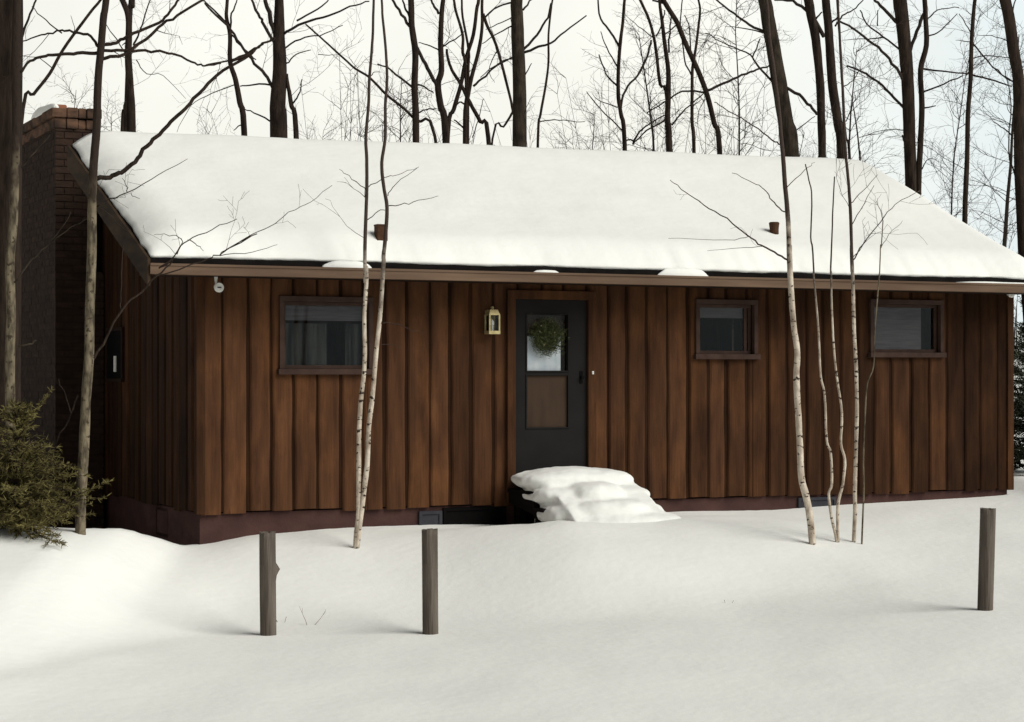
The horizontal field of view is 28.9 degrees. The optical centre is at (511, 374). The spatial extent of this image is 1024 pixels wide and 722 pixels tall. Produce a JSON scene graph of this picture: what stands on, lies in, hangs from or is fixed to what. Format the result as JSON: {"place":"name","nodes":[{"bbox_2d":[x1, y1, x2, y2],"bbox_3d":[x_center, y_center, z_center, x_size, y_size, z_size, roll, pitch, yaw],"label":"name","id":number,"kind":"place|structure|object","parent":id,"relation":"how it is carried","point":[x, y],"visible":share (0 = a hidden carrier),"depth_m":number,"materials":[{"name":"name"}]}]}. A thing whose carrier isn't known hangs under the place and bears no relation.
{"place":"outdoors","nodes":[
{"label":"outdoors","id":0,"kind":"place"},
{"bbox_2d":[0,330,1023,721],"bbox_3d":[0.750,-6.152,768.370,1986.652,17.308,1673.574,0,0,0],"label":"snowy ground","id":1,"kind":"structure","parent":0,"point":[566,620],"depth_m":17.44,"materials":[{"name":"white snow"}]},
{"bbox_2d":[0,0,36,522],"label":"tree trunk","id":2,"kind":"object","parent":1,"relation":"on","point":[6,12],"visible":0.52,"depth_m":19.39,"materials":[{"name":"brown plant"}]},
{"bbox_2d":[5,0,86,501],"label":"pale tree","id":3,"kind":"object","parent":1,"relation":"on","point":[10,281],"visible":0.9,"depth_m":19.22,"materials":[{"name":"brown plant"}]},
{"bbox_2d":[0,385,113,548],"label":"young hemlock","id":4,"kind":"object","parent":1,"relation":"on","point":[19,514],"visible":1,"depth_m":18.64,"materials":[{"name":"green plant"}]},
{"bbox_2d":[26,58,118,130],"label":"bare tree","id":5,"kind":"object","parent":1,"relation":"on","point":[64,76],"visible":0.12,"depth_m":70.37,"materials":[{"name":"brown plant"}]},
{"bbox_2d":[22,0,172,123],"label":"leaning sapling","id":6,"kind":"object","parent":1,"relation":"on","point":[40,85],"visible":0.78,"depth_m":32.96,"materials":[{"name":"brown plant"}]},
{"bbox_2d":[87,92,136,131],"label":"bare tree","id":7,"kind":"object","parent":1,"relation":"on","point":[111,115],"visible":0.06,"depth_m":76.94,"materials":[{"name":"plant"}]},
{"bbox_2d":[84,0,227,131],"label":"bare tree","id":8,"kind":"object","parent":1,"relation":"on","point":[128,118],"visible":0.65,"depth_m":32.94,"materials":[{"name":"brown plant"}]},
{"bbox_2d":[0,0,330,534],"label":"maple tree","id":9,"kind":"object","parent":1,"relation":"on","point":[85,407],"visible":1,"depth_m":18.96,"materials":[{"name":"brown plant"}]},
{"bbox_2d":[177,0,255,135],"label":"bare tree","id":10,"kind":"object","parent":1,"relation":"on","point":[243,120],"visible":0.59,"depth_m":33.98,"materials":[{"name":"brown plant"}]},
{"bbox_2d":[259,531,279,635],"bbox_3d":[-2.157,2.003,17.699,0.185,1.217,0.148,0,0,0],"label":"fence post","id":11,"kind":"object","parent":1,"relation":"on","point":[269,568],"visible":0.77,"depth_m":17.64,"materials":[{"name":"wood"}]},
{"bbox_2d":[172,0,368,139],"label":"bare tree","id":12,"kind":"object","parent":1,"relation":"on","point":[279,84],"visible":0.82,"depth_m":31.93,"materials":[{"name":"brown plant"}]},
{"bbox_2d":[195,35,393,141],"bbox_3d":[-3.082,-1.777,31.267,3.339,6.955,2.255,0,0,37],"label":"brush","id":13,"kind":"object","parent":1,"relation":"on","point":[355,66],"visible":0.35,"depth_m":30.74,"materials":[{"name":"brown plant"}]},
{"bbox_2d":[288,90,353,139],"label":"bare tree","id":14,"kind":"object","parent":1,"relation":"on","point":[313,126],"visible":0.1,"depth_m":83.11,"materials":[{"name":"brown plant"}]},
{"bbox_2d":[198,64,475,142],"bbox_3d":[-2.218,-1.492,31.274,4.518,6.491,3.639,0,0,29],"label":"brush","id":15,"kind":"object","parent":1,"relation":"on","point":[373,112],"visible":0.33,"depth_m":30.53,"materials":[{"name":"brown plant"}]},
{"bbox_2d":[303,0,436,548],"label":"twin birch","id":16,"kind":"object","parent":1,"relation":"on","point":[360,498],"visible":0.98,"depth_m":20.35,"materials":[{"name":"beige plant"}]},
{"bbox_2d":[305,24,436,142],"bbox_3d":[-2.106,-2.032,33.031,2.660,7.584,0.102,0,0,1],"label":"leaning sapling","id":17,"kind":"object","parent":1,"relation":"on","point":[398,103],"visible":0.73,"depth_m":32.99,"materials":[{"name":"brown plant"}]},
{"bbox_2d":[336,63,444,142],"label":"bare tree","id":18,"kind":"object","parent":1,"relation":"on","point":[400,99],"visible":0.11,"depth_m":55.52,"materials":[{"name":"brown plant"}]},
{"bbox_2d":[337,0,505,142],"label":"bare tree","id":19,"kind":"object","parent":1,"relation":"on","point":[410,22],"visible":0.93,"depth_m":30.96,"materials":[{"name":"brown plant"}]},
{"bbox_2d":[422,528,437,634],"bbox_3d":[-0.728,1.985,17.700,0.153,1.225,0.143,0,0,0],"label":"fence post","id":20,"kind":"object","parent":1,"relation":"on","point":[429,581],"visible":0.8,"depth_m":17.64,"materials":[{"name":"wood"}]},
{"bbox_2d":[363,0,511,144],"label":"clump tree","id":21,"kind":"object","parent":1,"relation":"on","point":[467,103],"visible":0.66,"depth_m":34.98,"materials":[{"name":"brown plant"}]},
{"bbox_2d":[418,0,511,142],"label":"bare tree","id":22,"kind":"object","parent":1,"relation":"on","point":[439,98],"visible":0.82,"depth_m":33.97,"materials":[{"name":"brown plant"}]},
{"bbox_2d":[354,52,688,151],"bbox_3d":[0.511,-1.794,31.293,5.031,6.860,4.568,0,0,11],"label":"brush","id":23,"kind":"object","parent":1,"relation":"on","point":[542,117],"visible":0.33,"depth_m":30.51,"materials":[{"name":"brown plant"}]},
{"bbox_2d":[21,104,1023,544],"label":"cabin","id":24,"kind":"object","parent":1,"relation":"on","point":[223,400],"visible":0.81,"depth_m":22.76,"materials":[{"name":"brown wood"}]},
{"bbox_2d":[31,103,58,118],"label":"chimney snow","id":25,"kind":"structure","parent":24,"relation":"on","point":[39,111],"depth_m":24.52,"materials":[{"name":"white snow"}]},
{"bbox_2d":[105,327,123,381],"bbox_3d":[-4.766,-0.235,23.794,0.036,0.650,0.800,0,0,-25],"label":"window","id":26,"kind":"structure","parent":24,"relation":"in","point":[114,345],"depth_m":23.76,"materials":[{"name":"black glass"}]},
{"bbox_2d":[277,296,373,374],"bbox_3d":[-2.008,-0.414,21.307,1.100,0.834,0.213,0,0,-25],"label":"window","id":27,"kind":"structure","parent":24,"relation":"in","point":[302,346],"depth_m":21.32,"materials":[{"name":"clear glass"}]},
{"bbox_2d":[322,260,370,267],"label":"gutter snow","id":28,"kind":"structure","parent":24,"relation":"on","point":[348,264],"depth_m":20.70,"materials":[{"name":"white snow"}]},
{"bbox_2d":[418,511,441,524],"bbox_3d":[-0.895,1.600,21.823,0.272,0.200,0.034,0,0,-25],"label":"basement window","id":29,"kind":"structure","parent":24,"relation":"in","point":[424,517],"depth_m":21.81,"materials":[{"name":"grey metal"}]},
{"bbox_2d":[443,506,505,524],"bbox_3d":[-0.417,1.610,22.045,0.760,0.280,0.034,0,0,-25],"label":"basement window","id":30,"kind":"structure","parent":24,"relation":"in","point":[488,515],"depth_m":22.05,"materials":[{"name":"black glass"}]},
{"bbox_2d":[534,270,558,272],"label":"gutter snow","id":31,"kind":"structure","parent":24,"relation":"on","point":[553,271],"depth_m":21.68,"materials":[{"name":"white snow"}]},
{"bbox_2d":[73,131,1023,279],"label":"roof snow","id":32,"kind":"structure","parent":24,"relation":"on","point":[491,205],"depth_m":23.25,"materials":[{"name":"white snow"}]},
{"bbox_2d":[516,299,586,473],"bbox_3d":[0.422,0.165,22.428,0.902,2.007,0.180,0,0,-25],"label":"door","id":33,"kind":"structure","parent":24,"relation":"in","point":[551,394],"depth_m":22.42,"materials":[{"name":"black wood"}]},
{"bbox_2d":[527,313,569,358],"bbox_3d":[0.423,-0.433,22.302,0.544,0.518,0.185,0,0,-25],"label":"wreath","id":34,"kind":"object","parent":33,"relation":"attached to","point":[553,330],"visible":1,"depth_m":22.30,"materials":[{"name":"green plant"}]},
{"bbox_2d":[658,268,707,275],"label":"gutter snow","id":35,"kind":"structure","parent":24,"relation":"on","point":[683,271],"depth_m":22.40,"materials":[{"name":"white snow"}]},
{"bbox_2d":[694,299,760,358],"bbox_3d":[2.507,-0.528,23.386,0.884,0.703,0.163,0,0,-25],"label":"window","id":36,"kind":"structure","parent":24,"relation":"in","point":[704,308],"depth_m":23.43,"materials":[{"name":"brown glass"}]},
{"bbox_2d":[797,497,835,507],"bbox_3d":[3.677,1.590,23.959,0.539,0.220,0.034,0,0,-25],"label":"basement window","id":37,"kind":"structure","parent":24,"relation":"in","point":[815,501],"depth_m":23.95,"materials":[{"name":"grey glass"}]},
{"bbox_2d":[868,299,946,357],"bbox_3d":[4.841,-0.562,24.475,1.133,0.710,0.163,0,0,-25],"label":"window","id":38,"kind":"structure","parent":24,"relation":"in","point":[898,325],"depth_m":24.51,"materials":[{"name":"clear glass"}]},
{"bbox_2d":[968,281,1023,283],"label":"gutter snow","id":39,"kind":"structure","parent":24,"relation":"on","point":[995,282],"depth_m":24.25,"materials":[{"name":"white snow"}]},
{"bbox_2d":[482,1,570,144],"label":"leaning sapling","id":40,"kind":"object","parent":1,"relation":"on","point":[502,66],"visible":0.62,"depth_m":32.97,"materials":[{"name":"brown plant"}]},
{"bbox_2d":[508,488,545,523],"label":"porch steps","id":41,"kind":"structure","parent":1,"relation":"on","point":[525,511],"depth_m":21.92,"materials":[{"name":"black wood"}]},
{"bbox_2d":[511,466,680,522],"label":"step snow","id":42,"kind":"structure","parent":41,"relation":"on","point":[585,494],"depth_m":21.39,"materials":[{"name":"white snow"}]},
{"bbox_2d":[480,0,586,146],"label":"bare tree","id":43,"kind":"object","parent":1,"relation":"on","point":[519,51],"visible":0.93,"depth_m":30.92,"materials":[{"name":"brown plant"}]},
{"bbox_2d":[536,0,584,147],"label":"thin tree","id":44,"kind":"object","parent":1,"relation":"on","point":[543,96],"visible":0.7,"depth_m":31.99,"materials":[{"name":"brown plant"}]},
{"bbox_2d":[536,82,616,149],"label":"bare tree","id":45,"kind":"object","parent":1,"relation":"on","point":[590,123],"visible":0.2,"depth_m":81.92,"materials":[{"name":"plant"}]},
{"bbox_2d":[580,0,664,150],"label":"bare tree","id":46,"kind":"object","parent":1,"relation":"on","point":[620,111],"visible":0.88,"depth_m":33.97,"materials":[{"name":"brown plant"}]},
{"bbox_2d":[566,6,706,150],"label":"bare tree","id":47,"kind":"object","parent":1,"relation":"on","point":[649,114],"visible":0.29,"depth_m":55.21,"materials":[{"name":"brown plant"}]},
{"bbox_2d":[540,14,756,154],"bbox_3d":[3.389,-2.053,30.727,5.174,7.341,3.823,0,0,-21],"label":"brush","id":48,"kind":"object","parent":1,"relation":"on","point":[608,116],"visible":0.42,"depth_m":31.18,"materials":[{"name":"brown plant"}]},
{"bbox_2d":[594,0,719,151],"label":"bare tree","id":49,"kind":"object","parent":1,"relation":"on","point":[668,85],"visible":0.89,"depth_m":32.95,"materials":[{"name":"brown plant"}]},
{"bbox_2d":[621,0,700,152],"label":"thin tree","id":50,"kind":"object","parent":1,"relation":"on","point":[691,72],"visible":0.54,"depth_m":34.99,"materials":[{"name":"brown plant"}]},
{"bbox_2d":[545,54,828,156],"bbox_3d":[2.733,-1.728,31.050,3.914,6.654,2.444,0,0,30],"label":"brush","id":51,"kind":"object","parent":1,"relation":"on","point":[723,121],"visible":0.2,"depth_m":30.60,"materials":[{"name":"brown plant"}]},
{"bbox_2d":[641,0,768,154],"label":"leaning tree","id":52,"kind":"object","parent":1,"relation":"on","point":[688,51],"visible":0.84,"depth_m":31.97,"materials":[{"name":"brown plant"}]},
{"bbox_2d":[546,65,878,350],"bbox_3d":[2.966,-1.606,31.028,4.877,6.451,4.308,0,0,0],"label":"brush","id":53,"kind":"object","parent":1,"relation":"on","point":[695,140],"visible":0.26,"depth_m":30.40,"materials":[{"name":"brown plant"}]},
{"bbox_2d":[626,0,799,350],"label":"bare tree","id":54,"kind":"object","parent":1,"relation":"on","point":[738,89],"visible":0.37,"depth_m":56.67,"materials":[{"name":"plant"}]},
{"bbox_2d":[668,0,815,544],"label":"birch tree","id":55,"kind":"object","parent":1,"relation":"on","point":[800,471],"visible":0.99,"depth_m":20.64,"materials":[{"name":"beige plant"}]},
{"bbox_2d":[669,0,841,156],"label":"bare tree","id":56,"kind":"object","parent":1,"relation":"on","point":[790,139],"visible":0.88,"depth_m":28.91,"materials":[{"name":"brown plant"}]},
{"bbox_2d":[774,0,825,157],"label":"bare tree","id":57,"kind":"object","parent":1,"relation":"on","point":[815,28],"visible":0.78,"depth_m":30.94,"materials":[{"name":"brown plant"}]},
{"bbox_2d":[775,123,831,157],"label":"bare tree","id":58,"kind":"object","parent":1,"relation":"on","point":[806,143],"visible":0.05,"depth_m":92.15,"materials":[{"name":"grey plant"}]},
{"bbox_2d":[805,164,845,541],"bbox_3d":[3.290,-0.076,20.865,0.429,4.273,0.097,0,0,15],"label":"birch sapling","id":59,"kind":"object","parent":1,"relation":"on","point":[836,531],"visible":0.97,"depth_m":20.85,"materials":[{"name":"beige plant"}]},
{"bbox_2d":[822,0,862,158],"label":"bare tree","id":60,"kind":"object","parent":1,"relation":"on","point":[830,59],"visible":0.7,"depth_m":29.95,"materials":[{"name":"brown plant"}]},
{"bbox_2d":[836,0,855,158],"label":"thin tree","id":61,"kind":"object","parent":1,"relation":"on","point":[848,147],"visible":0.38,"depth_m":30.98,"materials":[{"name":"brown plant"}]},
{"bbox_2d":[808,8,904,182],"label":"bare tree","id":62,"kind":"object","parent":1,"relation":"on","point":[850,129],"visible":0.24,"depth_m":59.52,"materials":[{"name":"plant"}]},
{"bbox_2d":[845,91,887,160],"bbox_3d":[5.112,-1.208,28.638,0.651,5.798,0.576,0,0,17],"label":"thin tree","id":63,"kind":"object","parent":1,"relation":"on","point":[858,137],"visible":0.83,"depth_m":28.49,"materials":[{"name":"brown plant"}]},
{"bbox_2d":[861,221,901,543],"bbox_3d":[3.879,0.235,20.858,0.437,3.695,0.058,0,0,0],"label":"birch sapling","id":64,"kind":"object","parent":1,"relation":"on","point":[881,244],"visible":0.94,"depth_m":20.85,"materials":[{"name":"brown plant"}]},
{"bbox_2d":[805,0,962,541],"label":"birch tree","id":65,"kind":"object","parent":1,"relation":"on","point":[856,430],"visible":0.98,"depth_m":20.92,"materials":[{"name":"grey plant"}]},
{"bbox_2d":[828,0,1005,210],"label":"bare tree","id":66,"kind":"object","parent":1,"relation":"on","point":[913,172],"visible":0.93,"depth_m":28.55,"materials":[{"name":"brown plant"}]},
{"bbox_2d":[832,0,1021,223],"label":"bare tree","id":67,"kind":"object","parent":1,"relation":"on","point":[967,155],"visible":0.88,"depth_m":28.16,"materials":[{"name":"brown plant"}]},
{"bbox_2d":[897,0,1020,314],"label":"bare tree","id":68,"kind":"object","parent":1,"relation":"on","point":[950,190],"visible":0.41,"depth_m":67.61,"materials":[{"name":"grey plant"}]},
{"bbox_2d":[933,3,1023,340],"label":"bare tree","id":69,"kind":"object","parent":1,"relation":"on","point":[1005,232],"visible":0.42,"depth_m":53.96,"materials":[{"name":"plant"}]},
{"bbox_2d":[977,508,995,610],"bbox_3d":[4.220,1.797,17.700,0.174,1.222,0.141,0,0,0],"label":"fence post","id":70,"kind":"object","parent":1,"relation":"on","point":[986,559],"visible":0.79,"depth_m":17.64,"materials":[{"name":"wood"}]},
{"bbox_2d":[964,0,1023,326],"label":"bare tree","id":71,"kind":"object","parent":1,"relation":"on","point":[1011,32],"visible":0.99,"depth_m":26.93,"materials":[{"name":"brown plant"}]},
{"bbox_2d":[1014,295,1021,345],"bbox_3d":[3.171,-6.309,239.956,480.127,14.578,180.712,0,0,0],"label":"evergreen tree","id":72,"kind":"object","parent":1,"relation":"on","point":[1015,317],"depth_m":174.14,"materials":[{"name":"green plant"}]},
{"bbox_2d":[1014,320,1023,469],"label":"evergreen tree","id":73,"kind":"object","parent":1,"relation":"on","point":[1018,427],"visible":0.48,"depth_m":27.48,"materials":[{"name":"green plant"}]},
{"bbox_2d":[1014,296,1023,431],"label":"evergreen tree","id":74,"kind":"object","parent":1,"relation":"on","point":[1020,301],"visible":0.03,"depth_m":40.10,"materials":[{"name":"green plant"}]},
{"bbox_2d":[22,0,1023,329],"label":"sky","id":75,"kind":"structure","parent":0,"point":[155,105],"materials":[{"name":"white"}]}
]}

